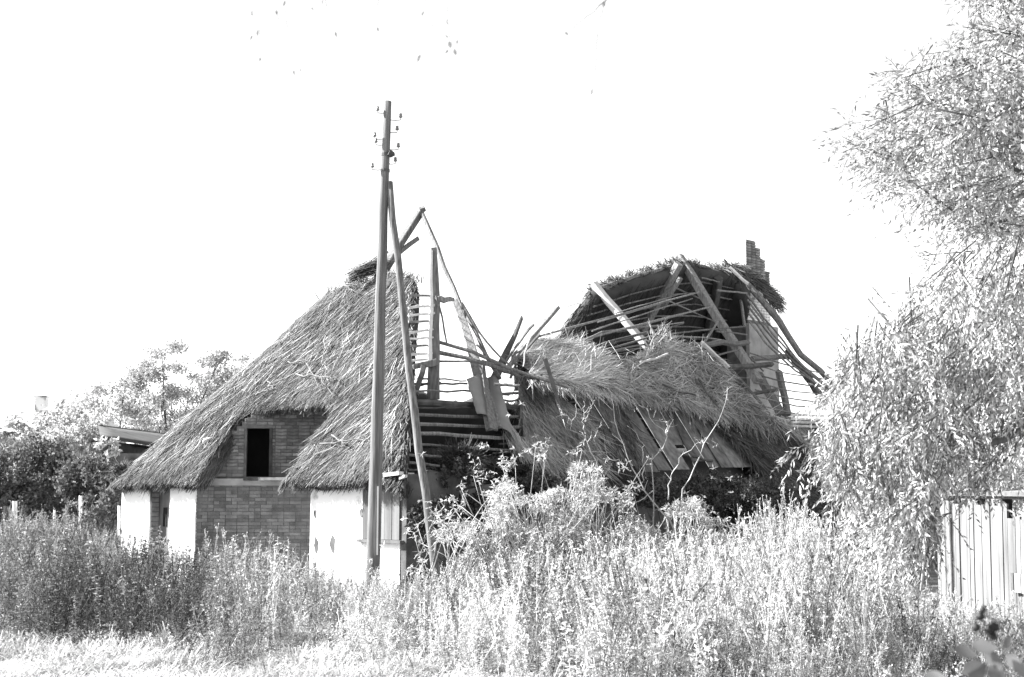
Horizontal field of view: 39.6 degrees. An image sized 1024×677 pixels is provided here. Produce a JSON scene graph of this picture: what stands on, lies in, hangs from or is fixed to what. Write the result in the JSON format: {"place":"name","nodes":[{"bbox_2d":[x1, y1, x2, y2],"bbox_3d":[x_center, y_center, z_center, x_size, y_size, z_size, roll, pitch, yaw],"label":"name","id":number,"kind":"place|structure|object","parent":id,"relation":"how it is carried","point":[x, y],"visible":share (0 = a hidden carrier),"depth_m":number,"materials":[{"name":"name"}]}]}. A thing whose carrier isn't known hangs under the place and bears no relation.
{"place":"outdoors","nodes":[
{"label":"outdoors","id":0,"kind":"place"},
{"bbox_2d":[0,395,118,526],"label":"house","id":1,"kind":"structure","parent":0,"point":[43,400],"depth_m":72.06,"materials":[{"name":"white paint"}]},
{"bbox_2d":[0,610,544,676],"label":"grass","id":2,"kind":"structure","parent":0,"point":[157,657],"depth_m":13.51,"materials":[{"name":"white plant"}]},
{"bbox_2d":[250,0,605,94],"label":"overhanging branch","id":3,"kind":"object","parent":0,"point":[419,58],"visible":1,"depth_m":6.18,"materials":[{"name":"grey plant"}]},
{"bbox_2d":[0,498,1023,676],"bbox_3d":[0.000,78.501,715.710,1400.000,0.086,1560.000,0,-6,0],"label":"ground","id":4,"kind":"structure","parent":0,"point":[933,575],"depth_m":16.78,"materials":[{"name":"grey plant"}]},
{"bbox_2d":[3,501,16,523],"bbox_3d":[-9.450,3.389,26.831,0.275,0.646,0.162,0,-6,0],"label":"picket fence","id":5,"kind":"object","parent":4,"relation":"on","point":[5,508],"visible":0.33,"depth_m":26.80,"materials":[{"name":"white wood"}]},
{"bbox_2d":[0,422,87,527],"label":"dark bush","id":6,"kind":"object","parent":4,"relation":"on","point":[29,490],"visible":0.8,"depth_m":32.33,"materials":[{"name":"grey plant"}]},
{"bbox_2d":[0,389,111,535],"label":"pale bush","id":7,"kind":"object","parent":4,"relation":"on","point":[45,424],"visible":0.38,"depth_m":45.71,"materials":[{"name":"grey plant"}]},
{"bbox_2d":[78,496,81,533],"bbox_3d":[-8.136,3.334,26.796,0.070,0.743,0.057,0,-6,0],"label":"fence post","id":8,"kind":"object","parent":4,"relation":"on","point":[80,501],"visible":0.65,"depth_m":26.79,"materials":[{"name":"white wood"}]},
{"bbox_2d":[42,406,122,538],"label":"pale bush","id":9,"kind":"object","parent":4,"relation":"on","point":[83,439],"visible":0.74,"depth_m":40.40,"materials":[{"name":"grey plant"}]},
{"bbox_2d":[49,449,121,541],"bbox_3d":[-9.346,3.765,31.369,1.698,2.733,2.725,2,-6,-19],"label":"dark bush","id":10,"kind":"object","parent":4,"relation":"on","point":[72,482],"visible":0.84,"depth_m":31.13,"materials":[{"name":"grey plant"}]},
{"bbox_2d":[67,377,164,445],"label":"spreading tree","id":11,"kind":"object","parent":4,"relation":"on","point":[132,415],"visible":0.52,"depth_m":59.23,"materials":[{"name":"grey plant"}]},
{"bbox_2d":[117,506,119,534],"bbox_3d":[-7.407,3.428,26.786,0.057,0.554,0.048,0,-6,0],"label":"fence post","id":12,"kind":"object","parent":4,"relation":"on","point":[118,527],"visible":0.89,"depth_m":26.77,"materials":[{"name":"white wood"}]},
{"bbox_2d":[97,425,165,548],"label":"outbuilding","id":13,"kind":"structure","parent":4,"relation":"on","point":[144,438],"depth_m":38.96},
{"bbox_2d":[106,337,232,445],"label":"round tree","id":14,"kind":"object","parent":4,"relation":"on","point":[168,396],"visible":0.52,"depth_m":65.18,"materials":[{"name":"grey plant"}]},
{"bbox_2d":[0,492,396,668],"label":"weeds","id":15,"kind":"object","parent":4,"relation":"on","point":[21,589],"visible":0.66,"depth_m":16.70,"materials":[{"name":"grey plant"}]},
{"bbox_2d":[200,523,218,602],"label":"feathery weed","id":16,"kind":"object","parent":4,"relation":"on","point":[216,527],"visible":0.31,"depth_m":19.25,"materials":[{"name":"grey plant"}]},
{"bbox_2d":[202,350,255,388],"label":"round tree","id":17,"kind":"object","parent":4,"relation":"on","point":[243,359],"visible":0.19,"depth_m":68.23,"materials":[{"name":"white plant"}]},
{"bbox_2d":[221,530,246,595],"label":"feathery weed","id":18,"kind":"object","parent":4,"relation":"on","point":[244,535],"visible":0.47,"depth_m":18.80,"materials":[{"name":"grey plant"}]},
{"bbox_2d":[268,530,296,625],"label":"feathery weed","id":19,"kind":"object","parent":4,"relation":"on","point":[277,559],"visible":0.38,"depth_m":18.35,"materials":[{"name":"grey plant"}]},
{"bbox_2d":[365,100,440,606],"bbox_3d":[-1.357,0.186,18.782,1.343,6.966,0.295,-5,-8,37],"label":"telegraph pole","id":20,"kind":"object","parent":4,"relation":"on","point":[386,201],"visible":0.96,"depth_m":18.94,"materials":[{"name":"wood"}]},
{"bbox_2d":[380,457,585,632],"bbox_3d":[-0.317,2.567,17.729,2.744,2.190,2.726,0,-6,0],"label":"elder shrub","id":21,"kind":"object","parent":4,"relation":"on","point":[466,535],"visible":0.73,"depth_m":17.57,"materials":[{"name":"grey plant"}]},
{"bbox_2d":[404,456,573,575],"bbox_3d":[-0.381,2.945,21.655,1.302,2.298,3.128,-6,-8,43],"label":"ivy bush","id":22,"kind":"object","parent":4,"relation":"on","point":[417,510],"visible":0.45,"depth_m":21.40,"materials":[{"name":"black plant"}]},
{"bbox_2d":[106,205,953,606],"bbox_3d":[1.833,0.983,29.718,9.420,7.883,18.061,-6,-8,43],"label":"thatched farmhouse","id":23,"kind":"object","parent":4,"relation":"on","point":[682,343],"visible":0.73,"depth_m":25.12,"materials":[{"name":"grey plant"}]},
{"bbox_2d":[149,488,169,586],"bbox_3d":[-6.199,3.573,25.351,0.646,1.800,0.216,-6,-8,43],"label":"door","id":24,"kind":"structure","parent":23,"relation":"in","point":[159,503],"depth_m":25.53,"materials":[{"name":"grey wood"}]},
{"bbox_2d":[255,381,276,394],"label":"fallen branch","id":25,"kind":"object","parent":23,"relation":"on","point":[267,387],"visible":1,"depth_m":24.87,"materials":[{"name":"grey wood"}]},
{"bbox_2d":[287,356,343,395],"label":"fallen branch","id":26,"kind":"object","parent":23,"relation":"on","point":[320,377],"visible":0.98,"depth_m":24.16,"materials":[{"name":"grey wood"}]},
{"bbox_2d":[319,407,370,448],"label":"fallen branch","id":27,"kind":"object","parent":23,"relation":"on","point":[339,440],"visible":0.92,"depth_m":22.24,"materials":[{"name":"grey wood"}]},
{"bbox_2d":[343,282,364,295],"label":"fallen branch","id":28,"kind":"object","parent":23,"relation":"on","point":[345,284],"visible":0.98,"depth_m":25.91,"materials":[{"name":"grey wood"}]},
{"bbox_2d":[132,481,1023,676],"bbox_3d":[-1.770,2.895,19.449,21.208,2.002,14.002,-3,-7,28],"label":"weeds","id":29,"kind":"object","parent":4,"relation":"on","point":[874,649],"visible":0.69,"depth_m":12.68,"materials":[{"name":"grey plant"}]},
{"bbox_2d":[406,400,753,632],"bbox_3d":[0.736,2.272,18.282,4.070,2.897,3.483,5,-8,-42],"label":"elder shrub","id":30,"kind":"object","parent":4,"relation":"on","point":[541,503],"visible":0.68,"depth_m":17.81,"materials":[{"name":"grey plant"}]},
{"bbox_2d":[408,494,483,576],"bbox_3d":[-0.792,2.583,17.692,1.081,1.294,0.387,0,-6,0],"label":"dead sapling","id":31,"kind":"object","parent":30,"relation":"attached to","point":[436,519],"visible":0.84,"depth_m":17.64,"materials":[{"name":"grey plant"}]},
{"bbox_2d":[557,395,609,554],"bbox_3d":[0.917,1.818,18.191,0.691,2.187,0.501,0,-6,0],"label":"dead sapling","id":32,"kind":"object","parent":30,"relation":"attached to","point":[588,446],"visible":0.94,"depth_m":18.10,"materials":[{"name":"grey wood"}]},
{"bbox_2d":[519,460,817,619],"bbox_3d":[2.264,2.668,18.510,3.871,2.157,2.790,2,-6,-19],"label":"elder shrub","id":33,"kind":"object","parent":4,"relation":"on","point":[692,503],"visible":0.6,"depth_m":18.09,"materials":[{"name":"grey plant"}]},
{"bbox_2d":[565,394,690,560],"bbox_3d":[1.481,1.970,18.216,1.822,2.529,0.381,0,-6,0],"label":"dead sapling","id":34,"kind":"object","parent":33,"relation":"on","point":[621,441],"visible":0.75,"depth_m":18.19,"materials":[{"name":"grey wood"}]},
{"bbox_2d":[639,405,675,544],"bbox_3d":[1.921,1.798,18.448,0.243,1.861,0.556,-6,-9,44],"label":"dead sapling","id":35,"kind":"object","parent":33,"relation":"on","point":[666,430],"visible":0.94,"depth_m":18.31,"materials":[{"name":"grey wood"}]},
{"bbox_2d":[666,387,728,536],"bbox_3d":[2.443,1.945,18.463,0.877,2.666,0.534,0,-6,0],"label":"dead sapling","id":36,"kind":"object","parent":33,"relation":"on","point":[701,440],"visible":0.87,"depth_m":18.59,"materials":[{"name":"grey wood"}]},
{"bbox_2d":[620,466,824,549],"bbox_3d":[4.165,3.394,25.433,1.685,2.218,6.064,-5,-8,42],"label":"ivy bush","id":37,"kind":"object","parent":4,"relation":"on","point":[725,499],"visible":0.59,"depth_m":24.39,"materials":[{"name":"black plant"}]},
{"bbox_2d":[724,503,767,584],"bbox_3d":[2.707,2.603,15.740,0.498,1.683,0.584,3,-7,-28],"label":"feathery weed","id":38,"kind":"object","parent":4,"relation":"on","point":[757,518],"visible":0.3,"depth_m":15.73,"materials":[{"name":"white plant"}]},
{"bbox_2d":[762,484,799,617],"bbox_3d":[2.892,2.485,15.375,0.317,1.842,0.913,0,-6,0],"label":"feathery weed","id":39,"kind":"object","parent":4,"relation":"on","point":[770,517],"visible":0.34,"depth_m":15.36,"materials":[{"name":"white plant"}]},
{"bbox_2d":[777,498,809,563],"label":"feathery weed","id":40,"kind":"object","parent":4,"relation":"on","point":[805,512],"visible":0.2,"depth_m":15.71,"materials":[{"name":"white plant"}]},
{"bbox_2d":[791,509,848,564],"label":"feathery weed","id":41,"kind":"object","parent":4,"relation":"on","point":[829,533],"visible":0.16,"depth_m":15.01,"materials":[{"name":"white plant"}]},
{"bbox_2d":[770,0,1023,600],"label":"willow tree","id":42,"kind":"object","parent":4,"relation":"on","point":[908,455],"visible":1,"depth_m":10.80,"materials":[{"name":"grey plant"}]},
{"bbox_2d":[920,539,925,591],"bbox_3d":[4.452,2.250,15.348,0.130,0.951,0.021,0,-6,0],"label":"garden stake","id":43,"kind":"object","parent":4,"relation":"on","point":[921,585],"visible":0.34,"depth_m":15.31,"materials":[{"name":"white wood"}]},
{"bbox_2d":[937,490,1023,647],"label":"plank shed","id":44,"kind":"structure","parent":4,"relation":"on","point":[990,565],"depth_m":16.45,"materials":[{"name":"wood"}]},
{"bbox_2d":[954,427,1023,515],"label":"pale bush","id":45,"kind":"object","parent":4,"relation":"on","point":[1005,486],"visible":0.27,"depth_m":23.53,"materials":[{"name":"white plant"}]},
{"bbox_2d":[0,0,1023,491],"label":"sky","id":46,"kind":"structure","parent":0,"point":[149,151],"materials":[{"name":"white"}]},
{"bbox_2d":[923,606,1023,676],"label":"bramble spray","id":47,"kind":"object","parent":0,"point":[975,668],"visible":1,"depth_m":2.65,"materials":[{"name":"grey plant"}]}
]}

